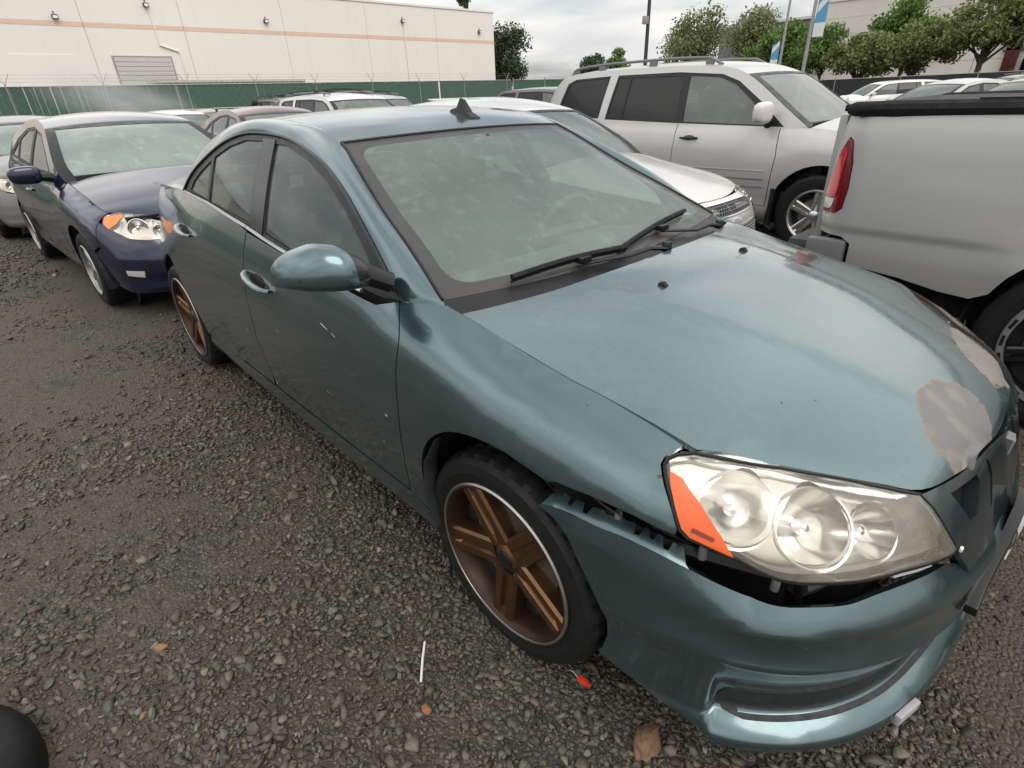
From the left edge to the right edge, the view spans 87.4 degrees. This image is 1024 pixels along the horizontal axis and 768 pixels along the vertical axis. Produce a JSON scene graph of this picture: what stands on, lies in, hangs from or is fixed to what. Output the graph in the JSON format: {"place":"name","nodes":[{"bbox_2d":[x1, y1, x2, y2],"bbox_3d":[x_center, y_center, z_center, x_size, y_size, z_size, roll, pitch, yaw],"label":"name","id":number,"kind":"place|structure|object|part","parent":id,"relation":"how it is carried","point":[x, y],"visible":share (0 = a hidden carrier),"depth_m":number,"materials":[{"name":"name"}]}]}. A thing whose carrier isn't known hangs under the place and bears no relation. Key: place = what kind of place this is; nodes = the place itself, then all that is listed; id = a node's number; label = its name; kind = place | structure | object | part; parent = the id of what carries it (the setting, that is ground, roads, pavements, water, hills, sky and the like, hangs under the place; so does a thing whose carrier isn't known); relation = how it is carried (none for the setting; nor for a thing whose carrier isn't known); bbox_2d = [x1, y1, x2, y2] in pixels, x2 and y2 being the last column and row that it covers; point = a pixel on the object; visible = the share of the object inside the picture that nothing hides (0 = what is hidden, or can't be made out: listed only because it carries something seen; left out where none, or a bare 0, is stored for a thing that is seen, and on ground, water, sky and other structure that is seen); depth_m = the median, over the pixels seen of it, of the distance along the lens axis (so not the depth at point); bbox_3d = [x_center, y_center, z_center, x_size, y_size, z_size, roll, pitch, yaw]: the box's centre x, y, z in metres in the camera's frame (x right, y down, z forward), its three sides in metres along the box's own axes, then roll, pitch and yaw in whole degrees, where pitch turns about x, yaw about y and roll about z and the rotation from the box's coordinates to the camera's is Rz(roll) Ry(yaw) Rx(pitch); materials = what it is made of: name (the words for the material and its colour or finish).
{"place":"outdoors","nodes":[
{"label":"outdoors","id":0,"kind":"place"},
{"bbox_2d":[0,0,495,112],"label":"warehouse","id":1,"kind":"structure","parent":0,"point":[133,42],"depth_m":37.17,"materials":[{"name":"metal"}]},
{"bbox_2d":[0,219,774,292],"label":"gravel","id":2,"kind":"structure","parent":0,"point":[15,255],"depth_m":6.01,"materials":[{"name":"grey gravel"}]},
{"bbox_2d":[0,229,777,486],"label":"gravel","id":3,"kind":"structure","parent":0,"point":[182,384],"depth_m":3.18,"materials":[{"name":"grey gravel"}]},
{"bbox_2d":[0,109,1023,767],"bbox_3d":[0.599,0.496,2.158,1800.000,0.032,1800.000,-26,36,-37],"label":"ground","id":4,"kind":"structure","parent":0,"point":[24,363],"depth_m":1.88,"materials":[{"name":"grey gravel"}]},
{"bbox_2d":[0,704,48,767],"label":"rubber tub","id":5,"kind":"object","parent":4,"relation":"on","point":[22,743],"visible":1,"depth_m":1.34,"materials":[{"name":"black rubber"}]},
{"bbox_2d":[0,115,49,237],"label":"sedan car","id":6,"kind":"object","parent":4,"relation":"on","point":[12,222],"visible":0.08,"depth_m":7.15,"materials":[{"name":"grey paint"}]},
{"bbox_2d":[6,111,214,304],"bbox_3d":[-3.955,-2.033,5.684,4.540,1.543,2.127,22,37,38],"label":"sedan car","id":7,"kind":"object","parent":4,"relation":"on","point":[86,190],"visible":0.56,"depth_m":4.63,"materials":[{"name":"blue paint"}]},
{"bbox_3d":[-4.916,-2.895,6.214,0.940,0.340,1.426,22,37,38],"label":"rear window","id":8,"kind":"part","parent":7,"relation":"part of","materials":[{"name":"glass"}]},
{"bbox_3d":[-4.602,-2.258,5.151,1.920,0.382,0.178,22,37,38],"label":"window frame","id":9,"kind":"part","parent":7,"relation":"part of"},
{"bbox_3d":[-4.934,-1.895,5.488,0.872,0.714,0.123,22,37,38],"label":"rear door","id":10,"kind":"part","parent":7,"relation":"part of","materials":[{"name":"blue paint"}]},
{"bbox_3d":[-4.239,-1.590,4.924,1.002,0.661,0.136,22,37,38],"label":"front door","id":11,"kind":"part","parent":7,"relation":"part of","materials":[{"name":"blue paint"}]},
{"bbox_2d":[149,110,216,134],"bbox_3d":[-7.701,-5.548,12.524,2.106,1.543,4.532,-27,37,-38],"label":"sedan car","id":12,"kind":"object","parent":4,"relation":"on","point":[198,118],"visible":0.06,"depth_m":12.41,"materials":[{"name":"white metal"}]},
{"bbox_3d":[-7.560,-6.381,13.015,0.149,0.286,0.640,-27,37,-38],"label":"side window","id":13,"kind":"part","parent":12,"relation":"part of","materials":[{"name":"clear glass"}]},
{"bbox_2d":[172,108,227,116],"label":"sedan car","id":14,"kind":"object","parent":4,"relation":"on","point":[210,112],"visible":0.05,"depth_m":16.28,"materials":[{"name":"beige paint"}]},
{"bbox_2d":[146,79,305,108],"bbox_3d":[-17.081,-17.137,33.238,8.500,2.950,2.520,-26,36,-37],"label":"storage container","id":15,"kind":"object","parent":4,"relation":"on","point":[225,81],"visible":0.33,"depth_m":31.03,"materials":[{"name":"white metal"}]},
{"bbox_2d":[213,106,249,111],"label":"sedan car","id":16,"kind":"object","parent":4,"relation":"on","point":[216,109],"visible":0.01,"depth_m":15.64,"materials":[{"name":"red paint"}]},
{"bbox_2d":[201,106,311,135],"bbox_3d":[-3.980,-3.915,9.198,2.105,1.543,4.532,-26,36,-37],"label":"sedan car","id":17,"kind":"object","parent":4,"relation":"on","point":[218,122],"visible":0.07,"depth_m":8.90,"materials":[{"name":"red paint"}]},
{"bbox_3d":[-4.646,-4.156,8.698,0.178,0.382,1.920,-26,36,-37],"label":"window frame","id":18,"kind":"part","parent":17,"relation":"part of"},
{"bbox_3d":[-4.887,-4.803,9.773,1.426,0.340,0.940,-26,36,-37],"label":"rear window","id":19,"kind":"part","parent":17,"relation":"part of","materials":[{"name":"glass"}]},
{"bbox_2d":[0,73,516,115],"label":"slat fence","id":20,"kind":"object","parent":4,"relation":"on","point":[125,97],"visible":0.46,"depth_m":20.07,"materials":[{"name":"fabric"}]},
{"bbox_2d":[250,94,301,105],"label":"suv car","id":21,"kind":"object","parent":4,"relation":"on","point":[271,101],"visible":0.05,"depth_m":19.34,"materials":[{"name":"black paint"}]},
{"bbox_2d":[279,88,393,111],"bbox_3d":[-3.526,-5.491,11.827,2.137,1.835,4.756,-26,36,-37],"label":"wagon car","id":22,"kind":"object","parent":4,"relation":"on","point":[323,100],"visible":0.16,"depth_m":11.63,"materials":[{"name":"white metal"}]},
{"bbox_3d":[-5.148,-6.207,12.185,0.130,0.384,0.740,-26,36,-37],"label":"side window","id":23,"kind":"part","parent":22,"relation":"part of","materials":[{"name":"grey glass"}]},
{"bbox_3d":[-4.428,-5.842,11.505,0.147,0.418,0.710,-26,36,-37],"label":"side window","id":24,"kind":"part","parent":22,"relation":"part of","materials":[{"name":"black glass"}]},
{"bbox_3d":[-4.112,-5.688,11.215,0.171,0.496,2.120,-26,36,-37],"label":"window frame","id":25,"kind":"part","parent":22,"relation":"part of","materials":[{"name":"grey metal"}]},
{"bbox_3d":[-5.018,-6.626,12.963,1.307,0.436,0.364,-26,36,-37],"label":"rear window","id":26,"kind":"part","parent":22,"relation":"part of","materials":[{"name":"glass"}]},
{"bbox_3d":[-4.131,-6.700,13.028,0.130,0.384,0.740,-26,36,-37],"label":"side window","id":27,"kind":"part","parent":22,"relation":"part of","materials":[{"name":"glass"}]},
{"bbox_3d":[-3.389,-6.345,12.366,0.147,0.418,0.710,-26,36,-37],"label":"side window","id":28,"kind":"part","parent":22,"relation":"part of","materials":[{"name":"grey glass"}]},
{"bbox_3d":[-3.074,-6.191,12.077,0.171,0.496,2.120,-26,36,-37],"label":"window frame","id":29,"kind":"part","parent":22,"relation":"part of","materials":[{"name":"grey metal"}]},
{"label":"side window","id":30,"kind":"part","parent":22,"relation":"part of","materials":[{"name":"grey glass"}]},
{"bbox_2d":[351,91,414,105],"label":"wagon car","id":31,"kind":"object","parent":4,"relation":"on","point":[398,100],"visible":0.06,"depth_m":15.82,"materials":[{"name":"silver metal"}]},
{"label":"side window","id":32,"kind":"part","parent":31,"relation":"part of","materials":[{"name":"grey glass"}]},
{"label":"side window","id":33,"kind":"part","parent":31,"relation":"part of","materials":[{"name":"grey glass"}]},
{"bbox_2d":[422,703,431,714],"bbox_3d":[-0.234,0.892,1.468,0.032,0.020,0.029,10,30,21],"label":"loose stone","id":34,"kind":"object","parent":4,"relation":"on","point":[426,709],"visible":1,"depth_m":1.46,"materials":[{"name":"orange stone"}]},
{"bbox_2d":[456,0,470,8],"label":"tree","id":35,"kind":"object","parent":4,"relation":"on","point":[464,4],"visible":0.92,"depth_m":56.82,"materials":[{"name":"green plant"}]},
{"bbox_2d":[428,97,512,101],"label":"sedan car","id":36,"kind":"object","parent":4,"relation":"on","point":[430,100],"visible":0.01,"depth_m":13.60,"materials":[{"name":"white metal"}]},
{"bbox_2d":[493,20,532,87],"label":"tree","id":37,"kind":"object","parent":4,"relation":"on","point":[507,46],"visible":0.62,"depth_m":58.52,"materials":[{"name":"green plant"}]},
{"bbox_2d":[497,87,556,102],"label":"wagon car","id":38,"kind":"object","parent":4,"relation":"on","point":[544,94],"visible":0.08,"depth_m":14.98,"materials":[{"name":"grey paint"}]},
{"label":"side window","id":39,"kind":"part","parent":38,"relation":"part of","materials":[{"name":"black glass"}]},
{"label":"side window","id":40,"kind":"part","parent":38,"relation":"part of","materials":[{"name":"black glass"}]},
{"bbox_3d":[0.846,-7.697,14.596,0.171,0.496,2.120,-26,36,-37],"label":"window frame","id":41,"kind":"part","parent":38,"relation":"part of","materials":[{"name":"grey metal"}]},
{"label":"side window","id":42,"kind":"part","parent":38,"relation":"part of","materials":[{"name":"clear glass"}]},
{"bbox_2d":[513,77,563,89],"bbox_3d":[9.299,-19.857,36.932,23.715,2.400,0.073,-22,34,-33],"label":"screen fence","id":43,"kind":"object","parent":4,"relation":"on","point":[529,83],"visible":0.08,"depth_m":30.98,"materials":[{"name":"fabric"}]},
{"bbox_2d":[410,97,754,229],"bbox_3d":[-0.218,-1.867,5.104,1.947,1.533,4.871,-26,36,-37],"label":"sedan car","id":44,"kind":"object","parent":4,"relation":"on","point":[722,197],"visible":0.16,"depth_m":4.14,"materials":[{"name":"white paint"}]},
{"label":"side window","id":45,"kind":"part","parent":44,"relation":"part of","materials":[{"name":"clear glass"}]},
{"bbox_3d":[0.212,-2.601,5.444,0.197,0.372,2.110,-26,36,-37],"label":"window frame","id":46,"kind":"part","parent":44,"relation":"part of","materials":[{"name":"silver metal"}]},
{"bbox_2d":[152,98,1023,752],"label":"sedan car","id":47,"kind":"object","parent":4,"relation":"on","point":[572,396],"visible":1,"depth_m":1.34,"materials":[{"name":"teal paint"}]},
{"bbox_3d":[-1.385,-0.485,2.578,0.140,0.757,0.925,-26,36,-37],"label":"rear door","id":48,"kind":"part","parent":47,"relation":"part of","materials":[{"name":"teal paint"}]},
{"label":"rear window","id":49,"kind":"part","parent":47,"relation":"part of","materials":[{"name":"clear glass"}]},
{"bbox_3d":[-0.949,-0.746,2.095,0.200,0.413,1.975,-26,36,-37],"label":"window frame","id":50,"kind":"part","parent":47,"relation":"part of","materials":[{"name":"black rubber"}]},
{"bbox_3d":[-0.690,-0.119,1.923,0.133,0.681,1.108,-26,36,-37],"label":"front door","id":51,"kind":"part","parent":47,"relation":"part of","materials":[{"name":"teal paint"}]},
{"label":"quarter window","id":52,"kind":"part","parent":47,"relation":"part of","materials":[{"name":"glass"}]},
{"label":"side window","id":53,"kind":"part","parent":47,"relation":"part of","materials":[{"name":"clear glass"}]},
{"bbox_3d":[0.090,-1.249,2.956,0.200,0.413,1.975,-26,36,-37],"label":"window frame","id":54,"kind":"part","parent":47,"relation":"part of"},
{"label":"side window","id":55,"kind":"part","parent":47,"relation":"part of","materials":[{"name":"glass"}]},
{"bbox_3d":[0.544,-0.716,2.947,0.133,0.681,1.108,-26,36,-37],"label":"front door","id":56,"kind":"part","parent":47,"relation":"part of","materials":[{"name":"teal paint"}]},
{"bbox_2d":[577,52,607,73],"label":"tree","id":57,"kind":"object","parent":4,"relation":"on","point":[595,59],"visible":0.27,"depth_m":49.32,"materials":[{"name":"green plant"}]},
{"bbox_2d":[605,47,630,68],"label":"tree","id":58,"kind":"object","parent":4,"relation":"on","point":[618,54],"visible":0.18,"depth_m":46.31,"materials":[{"name":"green plant"}]},
{"bbox_2d":[642,0,650,64],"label":"light pole","id":59,"kind":"object","parent":4,"relation":"on","point":[646,20],"visible":0.61,"depth_m":27.70,"materials":[{"name":"metal"}]},
{"bbox_2d":[656,0,732,62],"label":"tree","id":60,"kind":"object","parent":4,"relation":"on","point":[686,40],"visible":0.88,"depth_m":53.91,"materials":[{"name":"green plant"}]},
{"bbox_2d":[551,56,849,247],"bbox_3d":[2.509,-2.799,6.323,2.317,1.861,4.756,-26,36,-37],"label":"suv car","id":61,"kind":"object","parent":4,"relation":"on","point":[769,153],"visible":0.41,"depth_m":5.63,"materials":[{"name":"silver metal"}]},
{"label":"side window","id":62,"kind":"part","parent":61,"relation":"part of","materials":[{"name":"black glass"}]},
{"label":"window frame","id":63,"kind":"part","parent":61,"relation":"part of","materials":[{"name":"black rubber"}]},
{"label":"side window","id":64,"kind":"part","parent":61,"relation":"part of","materials":[{"name":"black glass"}]},
{"bbox_3d":[1.423,-2.628,6.220,0.105,0.748,1.001,-25,36,-36],"label":"rear door","id":65,"kind":"part","parent":61,"relation":"part of","materials":[{"name":"silver metal"}]},
{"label":"side window","id":66,"kind":"part","parent":61,"relation":"part of","materials":[{"name":"black glass"}]},
{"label":"side window","id":67,"kind":"part","parent":61,"relation":"part of","materials":[{"name":"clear glass"}]},
{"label":"window frame","id":68,"kind":"part","parent":61,"relation":"part of","materials":[{"name":"metal"}]},
{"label":"side window","id":69,"kind":"part","parent":61,"relation":"part of","materials":[{"name":"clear glass"}]},
{"bbox_3d":[2.152,-2.279,5.533,0.115,0.731,1.107,-26,36,-37],"label":"front door","id":70,"kind":"part","parent":61,"relation":"part of","materials":[{"name":"silver metal"}]},
{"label":"window frame","id":71,"kind":"part","parent":61,"relation":"part of","materials":[{"name":"silver metal"}]},
{"bbox_3d":[3.464,-2.915,6.621,0.103,0.731,1.107,-26,36,-37],"label":"front door","id":72,"kind":"part","parent":61,"relation":"part of","materials":[{"name":"silver metal"}]},
{"bbox_2d":[722,2,782,60],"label":"tree","id":73,"kind":"object","parent":4,"relation":"on","point":[753,26],"visible":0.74,"depth_m":47.69,"materials":[{"name":"green plant"}]},
{"bbox_2d":[770,0,791,89],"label":"flagpole","id":74,"kind":"object","parent":4,"relation":"on","point":[774,54],"visible":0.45,"depth_m":32.92,"materials":[{"name":"metal"}]},
{"bbox_2d":[737,16,841,82],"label":"tree","id":75,"kind":"object","parent":4,"relation":"on","point":[766,43],"visible":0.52,"depth_m":42.20,"materials":[{"name":"green plant"}]},
{"bbox_2d":[794,0,829,109],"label":"flagpole","id":76,"kind":"object","parent":4,"relation":"on","point":[820,17],"visible":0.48,"depth_m":21.19,"materials":[{"name":"metal"}]},
{"bbox_2d":[794,21,850,79],"bbox_3d":[22.747,-23.882,40.092,4.897,5.670,3.408,-9,29,-13],"label":"tree","id":77,"kind":"object","parent":4,"relation":"on","point":[819,47],"visible":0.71,"depth_m":38.80,"materials":[{"name":"green plant"}]},
{"bbox_2d":[818,29,899,78],"bbox_3d":[24.415,-21.884,37.285,4.461,4.684,5.625,-26,36,-37],"label":"tree","id":78,"kind":"object","parent":4,"relation":"on","point":[862,53],"visible":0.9,"depth_m":36.34,"materials":[{"name":"green plant"}]},
{"bbox_2d":[819,79,941,115],"bbox_3d":[16.229,-12.409,23.514,4.756,1.603,2.136,0,28,5],"label":"suv car","id":79,"kind":"object","parent":4,"relation":"on","point":[885,90],"visible":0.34,"depth_m":22.75,"materials":[{"name":"white paint"}]},
{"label":"front door","id":80,"kind":"part","parent":79,"relation":"part of","materials":[{"name":"white metal"}]},
{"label":"window frame","id":81,"kind":"part","parent":79,"relation":"part of","materials":[{"name":"grey metal"}]},
{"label":"side window","id":82,"kind":"part","parent":79,"relation":"part of","materials":[{"name":"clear glass"}]},
{"bbox_2d":[754,70,1023,109],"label":"screen fence","id":83,"kind":"object","parent":4,"relation":"on","point":[787,90],"visible":0.27,"depth_m":33.20,"materials":[{"name":"fabric"}]},
{"bbox_2d":[788,90,1023,423],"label":"pickup truck","id":84,"kind":"object","parent":4,"relation":"on","point":[923,196],"visible":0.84,"depth_m":2.47,"materials":[{"name":"silver metal"}]},
{"bbox_2d":[865,0,953,75],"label":"tree","id":85,"kind":"object","parent":4,"relation":"on","point":[901,16],"visible":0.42,"depth_m":38.02,"materials":[{"name":"green plant"}]},
{"bbox_2d":[884,18,966,75],"bbox_3d":[26.254,-20.847,34.946,4.834,4.952,4.266,-10,29,-15],"label":"tree","id":86,"kind":"object","parent":4,"relation":"on","point":[914,52],"visible":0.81,"depth_m":33.74,"materials":[{"name":"green plant"}]},
{"bbox_2d":[886,78,1007,99],"bbox_3d":[10.690,-6.694,13.291,4.532,1.543,2.106,-6,28,-8],"label":"sedan car","id":87,"kind":"object","parent":4,"relation":"on","point":[957,85],"visible":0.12,"depth_m":13.18,"materials":[{"name":"silver metal"}]},
{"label":"side window","id":88,"kind":"part","parent":87,"relation":"part of","materials":[{"name":"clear glass"}]},
{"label":"window frame","id":89,"kind":"part","parent":87,"relation":"part of","materials":[{"name":"grey metal"}]},
{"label":"side window","id":90,"kind":"part","parent":87,"relation":"part of","materials":[{"name":"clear glass"}]},
{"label":"window frame","id":91,"kind":"part","parent":87,"relation":"part of","materials":[{"name":"grey metal"}]},
{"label":"rear window","id":92,"kind":"part","parent":87,"relation":"part of","materials":[{"name":"glass"}]},
{"bbox_2d":[933,0,1023,72],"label":"tree","id":93,"kind":"object","parent":4,"relation":"on","point":[994,29],"visible":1,"depth_m":30.41,"materials":[{"name":"green plant"}]},
{"bbox_2d":[986,78,1023,90],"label":"sedan car","id":94,"kind":"object","parent":4,"relation":"on","point":[1017,84],"visible":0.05,"depth_m":11.79,"materials":[{"name":"beige paint"}]},
{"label":"side window","id":95,"kind":"part","parent":94,"relation":"part of","materials":[{"name":"glass"}]},
{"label":"window frame","id":96,"kind":"part","parent":94,"relation":"part of","materials":[{"name":"grey metal"}]},
{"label":"side window","id":97,"kind":"part","parent":94,"relation":"part of","materials":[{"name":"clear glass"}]},
{"bbox_2d":[995,71,1023,80],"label":"suv car","id":98,"kind":"object","parent":4,"relation":"on","point":[1018,75],"visible":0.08,"depth_m":19.64,"materials":[{"name":"white paint"}]},
{"bbox_2d":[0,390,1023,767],"bbox_3d":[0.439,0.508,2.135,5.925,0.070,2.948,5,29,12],"label":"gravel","id":99,"kind":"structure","parent":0,"point":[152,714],"depth_m":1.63,"materials":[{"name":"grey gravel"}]},
{"bbox_2d":[154,643,167,651],"bbox_3d":[-1.093,0.820,1.666,0.042,0.017,0.030,4,29,11],"label":"loose stone","id":100,"kind":"object","parent":99,"relation":"on","point":[160,647],"visible":1,"depth_m":1.66,"materials":[{"name":"stone"}]},
{"bbox_2d":[328,605,337,615],"bbox_3d":[-0.587,0.739,1.756,0.032,0.024,0.034,-8,29,-10],"label":"loose stone","id":101,"kind":"object","parent":99,"relation":"on","point":[333,609],"visible":1,"depth_m":1.75,"materials":[{"name":"grey stone"}]},
{"bbox_2d":[420,641,425,681],"bbox_3d":[-0.262,0.812,1.571,0.009,0.009,0.126,-3,28,-2],"label":"plastic stick","id":102,"kind":"object","parent":99,"relation":"on","point":[422,662],"visible":1,"depth_m":1.56,"materials":[{"name":"white plastic"}]},
{"bbox_2d":[569,669,590,687],"bbox_3d":[0.190,0.827,1.506,0.072,0.012,0.016,26,39,33],"label":"wire connector","id":103,"kind":"object","parent":99,"relation":"on","point":[582,680],"visible":1,"depth_m":1.50,"materials":[{"name":"plastic"}]},
{"bbox_2d":[633,721,660,761],"bbox_3d":[0.344,0.905,1.360,0.068,0.046,0.106,3,29,10],"label":"loose stone","id":104,"kind":"object","parent":99,"relation":"on","point":[647,743],"visible":1,"depth_m":1.34,"materials":[{"name":"brown stone"}]},
{"bbox_2d":[376,0,818,89],"label":"sky","id":105,"kind":"structure","parent":0,"point":[563,32],"materials":[{"name":"white"}]},
{"bbox_2d":[718,0,1023,81],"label":"office building","id":106,"kind":"structure","parent":0,"point":[855,15],"depth_m":53.05,"materials":[{"name":"beige paint"}]},
{"bbox_2d":[1019,58,1023,70],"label":"window","id":107,"kind":"structure","parent":106,"relation":"in","point":[1022,64],"depth_m":47.70,"materials":[{"name":"black glass"}]}
]}

